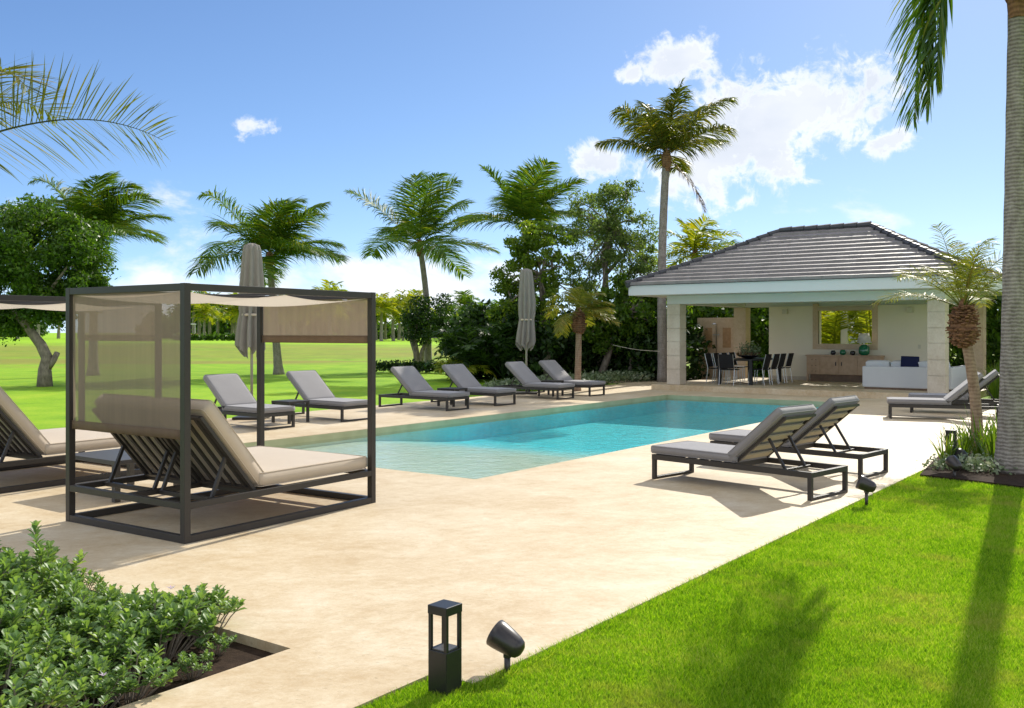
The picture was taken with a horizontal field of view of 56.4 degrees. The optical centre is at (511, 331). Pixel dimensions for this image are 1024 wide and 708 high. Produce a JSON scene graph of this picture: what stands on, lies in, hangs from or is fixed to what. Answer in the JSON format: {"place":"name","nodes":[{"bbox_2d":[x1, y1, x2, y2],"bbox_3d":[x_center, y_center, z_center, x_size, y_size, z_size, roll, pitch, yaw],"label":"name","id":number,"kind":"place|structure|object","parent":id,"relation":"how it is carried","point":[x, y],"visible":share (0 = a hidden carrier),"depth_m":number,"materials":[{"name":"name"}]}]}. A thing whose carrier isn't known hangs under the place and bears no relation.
{"place":"outdoors","nodes":[
{"label":"outdoors","id":0,"kind":"place"},
{"bbox_2d":[0,0,1007,332],"label":"sky","id":1,"kind":"structure","parent":0,"point":[317,100],"materials":[{"name":"blue"}]},
{"bbox_2d":[0,333,1023,699],"bbox_3d":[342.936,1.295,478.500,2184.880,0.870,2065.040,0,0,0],"label":"ground","id":2,"kind":"structure","parent":0,"point":[340,369],"depth_m":41.76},
{"bbox_2d":[0,192,120,386],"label":"leafy tree","id":3,"kind":"object","parent":2,"relation":"on","point":[71,248],"visible":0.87,"depth_m":29.82,"materials":[{"name":"green plant"}]},
{"bbox_2d":[3,171,174,273],"bbox_3d":[-16.857,-2.381,37.903,6.792,8.267,7.130,0,0,0],"label":"coconut palm","id":4,"kind":"object","parent":2,"relation":"on","point":[106,208],"visible":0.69,"depth_m":37.40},
{"bbox_2d":[4,634,273,707],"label":"bed soil","id":5,"kind":"structure","parent":2,"relation":"on","point":[235,654],"depth_m":5.07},
{"bbox_2d":[0,559,21,602],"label":"leafy shrub","id":6,"kind":"object","parent":5,"relation":"on","point":[14,581],"visible":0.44,"depth_m":5.52,"materials":[{"name":"green plant"}]},
{"bbox_2d":[0,571,50,618],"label":"leafy shrub","id":7,"kind":"object","parent":5,"relation":"on","point":[45,592],"visible":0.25,"depth_m":5.62,"materials":[{"name":"green plant"}]},
{"bbox_2d":[0,627,54,705],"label":"leafy shrub","id":8,"kind":"object","parent":5,"relation":"on","point":[13,640],"visible":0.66,"depth_m":4.41,"materials":[{"name":"green plant"}]},
{"bbox_2d":[0,597,59,670],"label":"leafy shrub","id":9,"kind":"object","parent":5,"relation":"on","point":[31,626],"visible":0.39,"depth_m":4.92,"materials":[{"name":"green plant"}]},
{"bbox_2d":[0,582,61,657],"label":"leafy shrub","id":10,"kind":"object","parent":5,"relation":"on","point":[38,609],"visible":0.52,"depth_m":5.01,"materials":[{"name":"green plant"}]},
{"bbox_2d":[27,520,52,584],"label":"leafy shrub","id":11,"kind":"object","parent":5,"relation":"on","point":[40,546],"visible":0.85,"depth_m":5.99,"materials":[{"name":"green plant"}]},
{"bbox_2d":[18,615,63,643],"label":"leafy shrub","id":12,"kind":"object","parent":5,"relation":"on","point":[57,623],"visible":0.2,"depth_m":4.98,"materials":[{"name":"green plant"}]},
{"bbox_2d":[0,624,82,688],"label":"leafy shrub","id":13,"kind":"object","parent":5,"relation":"on","point":[57,654],"visible":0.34,"depth_m":4.65,"materials":[{"name":"green plant"}]},
{"bbox_2d":[0,549,85,603],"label":"leafy shrub","id":14,"kind":"object","parent":5,"relation":"on","point":[48,579],"visible":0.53,"depth_m":5.70,"materials":[{"name":"green plant"}]},
{"bbox_2d":[0,656,88,707],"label":"leafy shrub","id":15,"kind":"object","parent":5,"relation":"on","point":[49,690],"visible":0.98,"depth_m":4.08,"materials":[{"name":"green plant"}]},
{"bbox_2d":[1,540,87,597],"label":"leafy shrub","id":16,"kind":"object","parent":5,"relation":"on","point":[76,561],"visible":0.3,"depth_m":6.19,"materials":[{"name":"green plant"}]},
{"bbox_2d":[0,574,95,624],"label":"leafy shrub","id":17,"kind":"object","parent":5,"relation":"on","point":[33,580],"visible":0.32,"depth_m":5.42,"materials":[{"name":"green plant"}]},
{"bbox_2d":[7,658,94,707],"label":"leafy shrub","id":18,"kind":"object","parent":5,"relation":"on","point":[80,663],"visible":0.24,"depth_m":4.43,"materials":[{"name":"green plant"}]},
{"bbox_2d":[43,592,96,624],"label":"leafy shrub","id":19,"kind":"object","parent":5,"relation":"on","point":[64,606],"visible":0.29,"depth_m":5.36,"materials":[{"name":"green plant"}]},
{"bbox_2d":[21,578,121,642],"bbox_3d":[-2.431,1.573,5.271,0.516,0.374,0.494,0,0,-18],"label":"leafy shrub","id":20,"kind":"object","parent":5,"relation":"on","point":[111,599],"visible":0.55,"depth_m":5.26,"materials":[{"name":"green plant"}]},
{"bbox_2d":[77,569,108,591],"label":"leafy shrub","id":21,"kind":"object","parent":5,"relation":"on","point":[96,579],"visible":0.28,"depth_m":6.25,"materials":[{"name":"green plant"}]},
{"bbox_2d":[56,666,136,707],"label":"leafy shrub","id":22,"kind":"object","parent":5,"relation":"on","point":[96,686],"visible":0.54,"depth_m":4.34,"materials":[{"name":"green plant"}]},
{"bbox_2d":[54,594,166,662],"bbox_3d":[-2.114,1.580,4.999,0.574,0.358,0.497,0,0,-24],"label":"leafy shrub","id":23,"kind":"object","parent":5,"relation":"on","point":[98,633],"visible":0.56,"depth_m":4.94,"materials":[{"name":"green plant"}]},
{"bbox_2d":[57,605,164,680],"bbox_3d":[-2.048,1.580,4.820,0.480,0.359,0.490,0,0,4],"label":"leafy shrub","id":24,"kind":"object","parent":5,"relation":"on","point":[123,633],"visible":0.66,"depth_m":4.78,"materials":[{"name":"green plant"}]},
{"bbox_2d":[80,645,148,680],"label":"leafy shrub","id":25,"kind":"object","parent":5,"relation":"on","point":[115,652],"visible":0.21,"depth_m":4.68,"materials":[{"name":"green plant"}]},
{"bbox_2d":[70,584,174,642],"bbox_3d":[-2.142,1.586,5.268,0.478,0.346,0.457,0,0,15],"label":"leafy shrub","id":26,"kind":"object","parent":5,"relation":"on","point":[122,605],"visible":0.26,"depth_m":5.18,"materials":[{"name":"green plant"}]},
{"bbox_2d":[70,634,179,705],"bbox_3d":[-1.805,1.617,4.542,0.453,0.283,0.392,0,0,7],"label":"leafy shrub","id":27,"kind":"object","parent":5,"relation":"on","point":[150,675],"visible":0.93,"depth_m":4.49,"materials":[{"name":"green plant"}]},
{"bbox_2d":[103,581,220,662],"bbox_3d":[-1.917,1.556,5.083,0.544,0.407,0.555,0,0,22],"label":"leafy shrub","id":28,"kind":"object","parent":5,"relation":"on","point":[188,620],"visible":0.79,"depth_m":5.08,"materials":[{"name":"green plant"}]},
{"bbox_2d":[157,583,229,636],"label":"leafy shrub","id":29,"kind":"object","parent":5,"relation":"on","point":[202,585],"visible":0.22,"depth_m":5.55,"materials":[{"name":"green plant"}]},
{"bbox_2d":[173,649,214,680],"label":"leafy shrub","id":30,"kind":"object","parent":5,"relation":"on","point":[184,661],"visible":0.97,"depth_m":4.80,"materials":[{"name":"green plant"}]},
{"bbox_2d":[173,585,246,641],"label":"leafy shrub","id":31,"kind":"object","parent":5,"relation":"on","point":[232,604],"visible":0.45,"depth_m":5.51,"materials":[{"name":"green plant"}]},
{"bbox_2d":[194,629,237,655],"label":"leafy shrub","id":32,"kind":"object","parent":5,"relation":"on","point":[219,639],"visible":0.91,"depth_m":5.18,"materials":[{"name":"green plant"}]},
{"bbox_2d":[191,303,220,339],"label":"tree","id":33,"kind":"object","parent":2,"relation":"on","point":[205,313],"visible":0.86,"depth_m":116.91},
{"bbox_2d":[191,331,234,340],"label":"field hedge","id":34,"kind":"object","parent":2,"relation":"on","point":[213,337],"visible":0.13,"depth_m":103.81,"materials":[{"name":"green plant"}]},
{"bbox_2d":[183,185,350,374],"bbox_3d":[-9.638,-1.962,38.028,6.821,7.518,6.714,0,0,0],"label":"coconut palm","id":35,"kind":"object","parent":2,"relation":"on","point":[275,235],"visible":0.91,"depth_m":37.28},
{"bbox_2d":[376,292,399,340],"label":"distant palm","id":36,"kind":"object","parent":2,"relation":"on","point":[384,299],"visible":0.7,"depth_m":111.39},
{"bbox_2d":[377,293,409,340],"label":"distant palm","id":37,"kind":"object","parent":2,"relation":"on","point":[398,305],"visible":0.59,"depth_m":114.77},
{"bbox_2d":[376,359,444,372],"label":"hedge","id":38,"kind":"object","parent":2,"relation":"on","point":[383,366],"visible":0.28,"depth_m":40.33,"materials":[{"name":"green plant"}]},
{"bbox_2d":[344,171,500,362],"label":"coconut palm","id":39,"kind":"object","parent":2,"relation":"on","point":[406,230],"visible":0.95,"depth_m":42.78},
{"bbox_2d":[399,293,459,361],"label":"round tree","id":40,"kind":"object","parent":2,"relation":"on","point":[414,320],"visible":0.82,"depth_m":41.63,"materials":[{"name":"green plant"}]},
{"bbox_2d":[446,289,479,318],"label":"distant palm","id":41,"kind":"object","parent":2,"relation":"on","point":[464,298],"visible":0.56,"depth_m":132.96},
{"bbox_2d":[433,357,496,379],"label":"young palm","id":42,"kind":"object","parent":2,"relation":"on","point":[472,369],"visible":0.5,"depth_m":32.73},
{"bbox_2d":[434,299,498,378],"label":"tall shrub","id":43,"kind":"object","parent":2,"relation":"on","point":[476,318],"visible":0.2,"depth_m":34.63,"materials":[{"name":"green plant"}]},
{"bbox_2d":[424,329,528,377],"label":"shrub","id":44,"kind":"object","parent":2,"relation":"on","point":[473,361],"visible":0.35,"depth_m":33.13,"materials":[{"name":"green plant"}]},
{"bbox_2d":[431,324,524,376],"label":"shrub","id":45,"kind":"object","parent":2,"relation":"on","point":[466,347],"visible":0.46,"depth_m":32.98,"materials":[{"name":"green plant"}]},
{"bbox_2d":[448,321,545,378],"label":"shrub","id":46,"kind":"object","parent":2,"relation":"on","point":[502,355],"visible":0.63,"depth_m":32.53,"materials":[{"name":"green plant"}]},
{"bbox_2d":[0,378,996,707],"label":"pool deck","id":47,"kind":"structure","parent":2,"relation":"on","point":[334,614],"depth_m":7.75,"materials":[{"name":"stone"}]},
{"bbox_2d":[0,295,143,493],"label":"canopy daybed","id":48,"kind":"object","parent":47,"relation":"on","point":[26,440],"visible":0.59,"depth_m":10.54,"materials":[{"name":"fabric"}]},
{"bbox_2d":[0,53,175,184],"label":"coconut palm","id":49,"kind":"object","parent":47,"relation":"on","point":[16,79],"visible":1,"depth_m":12.26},
{"bbox_2d":[75,448,179,502],"bbox_3d":[-4.098,1.492,10.076,0.930,0.415,0.760,0,0,36],"label":"table","id":50,"kind":"object","parent":47,"relation":"on","point":[109,457],"visible":0.32,"depth_m":9.85,"materials":[{"name":"grey metal"}]},
{"bbox_2d":[66,283,375,543],"bbox_3d":[-2.684,0.653,9.046,1.680,2.094,2.260,0,0,34],"label":"canopy daybed","id":51,"kind":"object","parent":47,"relation":"on","point":[128,368],"visible":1,"depth_m":8.39,"materials":[{"name":"brown metal"}]},
{"bbox_2d":[203,373,294,429],"bbox_3d":[-4.899,1.240,17.350,2.054,0.920,0.765,0,0,37],"label":"sun lounger","id":52,"kind":"object","parent":47,"relation":"on","point":[232,394],"visible":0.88,"depth_m":17.29,"materials":[{"name":"fabric"}]},
{"bbox_2d":[232,243,270,419],"bbox_3d":[-5.115,-0.020,18.744,0.606,3.440,0.600,0,0,0],"label":"closed umbrella","id":53,"kind":"object","parent":47,"relation":"on","point":[251,273],"visible":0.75,"depth_m":18.60,"materials":[{"name":"grey fabric"}]},
{"bbox_2d":[271,399,309,423],"bbox_3d":[-4.174,1.495,17.993,0.500,0.410,0.500,0,0,36],"label":"side table","id":54,"kind":"object","parent":47,"relation":"on","point":[290,402],"visible":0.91,"depth_m":17.92,"materials":[{"name":"grey metal"}]},
{"bbox_2d":[275,370,366,421],"bbox_3d":[-3.755,1.240,18.907,2.054,0.920,0.765,0,0,38],"label":"sun lounger","id":55,"kind":"object","parent":47,"relation":"on","point":[312,387],"visible":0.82,"depth_m":18.84,"materials":[{"name":"fabric"}]},
{"bbox_2d":[378,366,469,410],"bbox_3d":[-1.970,1.240,21.337,2.054,0.920,0.765,0,0,36],"label":"sun lounger","id":56,"kind":"object","parent":47,"relation":"on","point":[413,382],"visible":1,"depth_m":21.27,"materials":[{"name":"fabric"}]},
{"bbox_2d":[431,364,515,405],"bbox_3d":[-0.927,1.240,22.756,2.054,0.920,0.765,0,0,38],"label":"sun lounger","id":57,"kind":"object","parent":47,"relation":"on","point":[460,375],"visible":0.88,"depth_m":22.65,"materials":[{"name":"fabric"}]},
{"bbox_2d":[516,269,537,393],"bbox_3d":[0.394,-0.020,26.240,0.600,3.440,0.600,0,0,0],"label":"closed umbrella","id":58,"kind":"object","parent":47,"relation":"on","point":[525,338],"visible":0.98,"depth_m":26.11,"materials":[{"name":"grey fabric"}]},
{"bbox_2d":[494,361,574,399],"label":"sun lounger","id":59,"kind":"object","parent":47,"relation":"on","point":[524,375],"visible":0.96,"depth_m":24.68,"materials":[{"name":"fabric"}]},
{"bbox_2d":[528,360,605,395],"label":"sun lounger","id":60,"kind":"object","parent":47,"relation":"on","point":[553,369],"visible":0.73,"depth_m":25.95,"materials":[{"name":"fabric"}]},
{"bbox_2d":[697,318,733,378],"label":"shower wall","id":61,"kind":"structure","parent":47,"relation":"on","point":[719,333],"depth_m":33.76,"materials":[{"name":"stone"}]},
{"bbox_2d":[651,404,847,500],"bbox_3d":[2.578,1.240,10.602,0.765,0.920,2.054,0,0,-43],"label":"sun lounger","id":62,"kind":"object","parent":47,"relation":"on","point":[766,438],"visible":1,"depth_m":10.30,"materials":[{"name":"fabric"}]},
{"bbox_2d":[709,395,887,478],"bbox_3d":[3.556,1.240,12.005,2.054,0.920,0.765,0,0,44],"label":"sun lounger","id":63,"kind":"object","parent":47,"relation":"on","point":[830,413],"visible":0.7,"depth_m":11.63,"materials":[{"name":"fabric"}]},
{"bbox_2d":[625,221,1001,398],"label":"pavilion","id":64,"kind":"structure","parent":47,"relation":"on","point":[804,275],"depth_m":27.27,"materials":[{"name":"stone"}]},
{"bbox_2d":[718,354,740,385],"bbox_3d":[6.334,1.099,27.857,0.472,0.904,0.584,0,0,36],"label":"dining chair","id":65,"kind":"object","parent":64,"relation":"on","point":[726,360],"visible":1,"depth_m":27.67,"materials":[{"name":"black"}]},
{"bbox_2d":[717,357,780,384],"bbox_3d":[7.256,1.177,29.079,1.100,0.745,2.400,0,0,36],"label":"dining table","id":66,"kind":"object","parent":64,"relation":"on","point":[750,367],"visible":0.5,"depth_m":28.18,"materials":[{"name":"black metal"}]},
{"bbox_2d":[733,341,764,358],"bbox_3d":[7.178,0.530,29.008,0.905,0.550,0.747,0,0,36],"label":"centrepiece","id":67,"kind":"object","parent":66,"relation":"on","point":[751,352],"visible":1,"depth_m":28.89,"materials":[{"name":"green plant"}]},
{"bbox_2d":[805,354,884,382],"bbox_3d":[10.347,1.135,29.705,2.300,0.830,0.492,0,0,36],"label":"sideboard","id":68,"kind":"object","parent":64,"relation":"on","point":[837,368],"visible":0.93,"depth_m":29.62,"materials":[{"name":"brown wood"}]},
{"bbox_2d":[857,333,871,354],"bbox_3d":[10.822,0.380,29.338,0.444,0.680,0.444,0,0,36],"label":"table lamp","id":69,"kind":"object","parent":68,"relation":"on","point":[864,338],"visible":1,"depth_m":29.20,"materials":[{"name":"green glass"}]},
{"bbox_2d":[813,303,878,349],"bbox_3d":[10.454,-0.175,29.981,2.010,1.450,0.160,0,0,36],"label":"window","id":70,"kind":"structure","parent":64,"relation":"in","point":[874,346],"depth_m":29.90,"materials":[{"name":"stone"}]},
{"bbox_2d":[862,360,966,390],"bbox_3d":[11.143,1.158,26.286,2.270,0.785,2.300,0,0,36],"label":"corner sofa","id":71,"kind":"object","parent":64,"relation":"on","point":[886,374],"visible":0.83,"depth_m":25.53,"materials":[{"name":"white fabric"}]},
{"bbox_2d":[887,372,998,418],"bbox_3d":[8.464,1.240,18.742,2.054,0.920,0.765,0,0,20],"label":"sun lounger","id":72,"kind":"object","parent":47,"relation":"on","point":[947,401],"visible":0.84,"depth_m":18.54,"materials":[{"name":"fabric"}]},
{"bbox_2d":[908,369,999,412],"bbox_3d":[9.440,1.240,20.037,2.054,0.920,0.765,0,0,25],"label":"sun lounger","id":73,"kind":"object","parent":47,"relation":"on","point":[991,376],"visible":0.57,"depth_m":19.70,"materials":[{"name":"fabric"}]},
{"bbox_2d":[472,294,574,380],"bbox_3d":[0.362,0.235,33.280,3.937,3.116,2.805,0,0,20],"label":"tall shrub","id":74,"kind":"object","parent":2,"relation":"on","point":[543,342],"visible":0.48,"depth_m":32.63,"materials":[{"name":"green plant"}]},
{"bbox_2d":[449,155,601,254],"bbox_3d":[0.407,-2.467,36.759,5.959,8.433,6.204,0,0,-33],"label":"coconut palm","id":75,"kind":"object","parent":2,"relation":"on","point":[522,199],"visible":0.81,"depth_m":36.13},
{"bbox_2d":[483,220,593,376],"bbox_3d":[0.904,-1.097,33.093,3.650,5.686,2.215,0,0,23],"label":"loose tree","id":76,"kind":"object","parent":2,"relation":"on","point":[534,238],"visible":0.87,"depth_m":32.82,"materials":[{"name":"green plant"}]},
{"bbox_2d":[481,369,654,390],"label":"ground cover","id":77,"kind":"object","parent":2,"relation":"on","point":[617,375],"visible":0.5,"depth_m":31.25,"materials":[{"name":"green plant"}]},
{"bbox_2d":[544,286,621,390],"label":"date palm","id":78,"kind":"object","parent":2,"relation":"on","point":[579,299],"visible":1,"depth_m":27.40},
{"bbox_2d":[554,303,616,375],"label":"tall shrub","id":79,"kind":"object","parent":2,"relation":"on","point":[569,343],"visible":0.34,"depth_m":34.08,"materials":[{"name":"green plant"}]},
{"bbox_2d":[561,328,641,371],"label":"tall shrub","id":80,"kind":"object","parent":2,"relation":"on","point":[615,363],"visible":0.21,"depth_m":34.23,"materials":[{"name":"green plant"}]},
{"bbox_2d":[555,178,671,370],"bbox_3d":[3.733,-2.025,35.035,4.426,7.459,2.990,0,0,0],"label":"feathery tree","id":81,"kind":"object","parent":2,"relation":"on","point":[609,226],"visible":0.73,"depth_m":34.67,"materials":[{"name":"green plant"}]},
{"bbox_2d":[581,271,692,372],"bbox_3d":[4.328,-0.264,34.024,4.182,3.883,2.634,0,0,0],"label":"forked tree","id":82,"kind":"object","parent":2,"relation":"on","point":[626,312],"visible":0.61,"depth_m":33.51,"materials":[{"name":"green plant"}]},
{"bbox_2d":[612,301,689,379],"bbox_3d":[4.824,0.288,34.240,3.937,3.006,2.805,0,0,45],"label":"tall shrub","id":83,"kind":"object","parent":2,"relation":"on","point":[636,354],"visible":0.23,"depth_m":33.41,"materials":[{"name":"green plant"}]},
{"bbox_2d":[594,79,739,381],"bbox_3d":[5.228,-3.419,32.667,4.960,10.350,5.320,0,0,0],"label":"coconut palm","id":84,"kind":"object","parent":2,"relation":"on","point":[668,134],"visible":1,"depth_m":32.23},
{"bbox_2d":[629,311,715,380],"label":"tall shrub","id":85,"kind":"object","parent":2,"relation":"on","point":[694,344],"visible":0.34,"depth_m":33.19,"materials":[{"name":"green plant"}]},
{"bbox_2d":[655,213,741,368],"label":"coconut palm","id":86,"kind":"object","parent":2,"relation":"on","point":[692,240],"visible":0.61,"depth_m":41.63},
{"bbox_2d":[686,305,733,357],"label":"tall shrub","id":87,"kind":"object","parent":2,"relation":"on","point":[705,312],"visible":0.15,"depth_m":37.55,"materials":[{"name":"green plant"}]},
{"bbox_2d":[714,307,768,376],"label":"tall shrub","id":88,"kind":"object","parent":2,"relation":"on","point":[757,323],"visible":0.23,"depth_m":34.84,"materials":[{"name":"green plant"}]},
{"bbox_2d":[821,311,855,343],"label":"areca palm","id":89,"kind":"object","parent":2,"relation":"on","point":[830,328],"visible":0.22,"depth_m":32.21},
{"bbox_2d":[840,310,871,343],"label":"areca palm","id":90,"kind":"object","parent":2,"relation":"on","point":[862,323],"visible":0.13,"depth_m":31.89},
{"bbox_2d":[856,475,876,505],"bbox_3d":[3.499,1.592,9.436,0.195,0.356,0.144,0,0,15],"label":"spotlight","id":91,"kind":"object","parent":2,"relation":"on","point":[866,485],"visible":0.98,"depth_m":9.39,"materials":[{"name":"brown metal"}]},
{"bbox_2d":[920,433,1023,488],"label":"bed soil","id":92,"kind":"structure","parent":2,"relation":"on","point":[1009,480],"depth_m":11.15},
{"bbox_2d":[871,221,1002,452],"bbox_3d":[6.193,0.123,13.340,2.259,3.260,2.076,0,0,-27],"label":"date palm","id":93,"kind":"object","parent":92,"relation":"on","point":[963,330],"visible":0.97,"depth_m":13.13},
{"bbox_2d":[925,431,965,462],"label":"strap plant","id":94,"kind":"object","parent":92,"relation":"on","point":[948,449],"visible":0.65,"depth_m":12.23,"materials":[{"name":"green plant"}]},
{"bbox_2d":[887,0,1023,473],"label":"coconut palm","id":95,"kind":"object","parent":92,"relation":"on","point":[1009,451],"visible":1,"depth_m":11.35,"materials":[{"name":"plant"}]},
{"bbox_2d":[934,422,989,455],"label":"strap plant","id":96,"kind":"object","parent":92,"relation":"on","point":[967,444],"visible":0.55,"depth_m":12.77,"materials":[{"name":"green plant"}]},
{"bbox_2d":[916,452,1017,474],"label":"ground cover","id":97,"kind":"object","parent":92,"relation":"on","point":[977,462],"visible":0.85,"depth_m":11.59,"materials":[{"name":"green plant"}]},
{"bbox_2d":[958,403,997,456],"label":"strap plant","id":98,"kind":"object","parent":92,"relation":"on","point":[977,446],"visible":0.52,"depth_m":12.80,"materials":[{"name":"green plant"}]},
{"bbox_2d":[965,414,994,460],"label":"strap plant","id":99,"kind":"object","parent":92,"relation":"on","point":[989,440],"visible":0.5,"depth_m":12.33,"materials":[{"name":"green plant"}]},
{"bbox_2d":[948,296,1001,374],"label":"hedge","id":100,"kind":"object","parent":2,"relation":"on","point":[993,324],"visible":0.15,"depth_m":29.53,"materials":[{"name":"green plant"}]},
{"bbox_2d":[244,395,823,447],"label":"pool wall","id":101,"kind":"structure","parent":0,"point":[329,436],"depth_m":19.59,"materials":[{"name":"beige stone"}]},
{"bbox_2d":[286,400,783,450],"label":"pool floor","id":102,"kind":"structure","parent":0,"point":[549,438],"depth_m":20.71,"materials":[{"name":"tile"}]},
{"bbox_2d":[299,443,548,478],"bbox_3d":[-1.651,2.130,13.658,5.100,0.460,2.800,0,0,36],"label":"pool shelf","id":103,"kind":"object","parent":102,"relation":"on","point":[440,464],"visible":0.14,"depth_m":13.79,"materials":[{"name":"tile"}]},
{"bbox_2d":[346,439,612,463],"bbox_3d":[0.243,2.028,16.236,5.078,0.256,3.600,0,0,36],"label":"pool shelf","id":104,"kind":"object","parent":102,"relation":"on","point":[520,451],"visible":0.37,"depth_m":16.05,"materials":[{"name":"tile"}]},
{"bbox_2d":[270,398,820,478],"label":"water","id":105,"kind":"structure","parent":0,"point":[645,412],"depth_m":17.09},
{"bbox_2d":[357,468,1023,707],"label":"grass","id":106,"kind":"structure","parent":0,"point":[646,656],"depth_m":5.47,"materials":[{"name":"plant"}]},
{"bbox_2d":[428,599,461,695],"bbox_3d":[-0.319,1.522,4.542,0.118,0.457,0.118,0,0,36],"label":"bollard light","id":107,"kind":"object","parent":106,"relation":"on","point":[445,666],"visible":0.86,"depth_m":4.51,"materials":[{"name":"black metal"}]},
{"bbox_2d":[486,620,524,674],"bbox_3d":[-0.030,1.613,4.804,0.196,0.314,0.144,0,0,27],"label":"spotlight","id":108,"kind":"object","parent":106,"relation":"on","point":[506,639],"visible":0.99,"depth_m":4.76,"materials":[{"name":"grey metal"}]},
{"bbox_2d":[981,362,999,398],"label":"tall grass","id":109,"kind":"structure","parent":0,"point":[993,388],"depth_m":24.14,"materials":[{"name":"green plant"}]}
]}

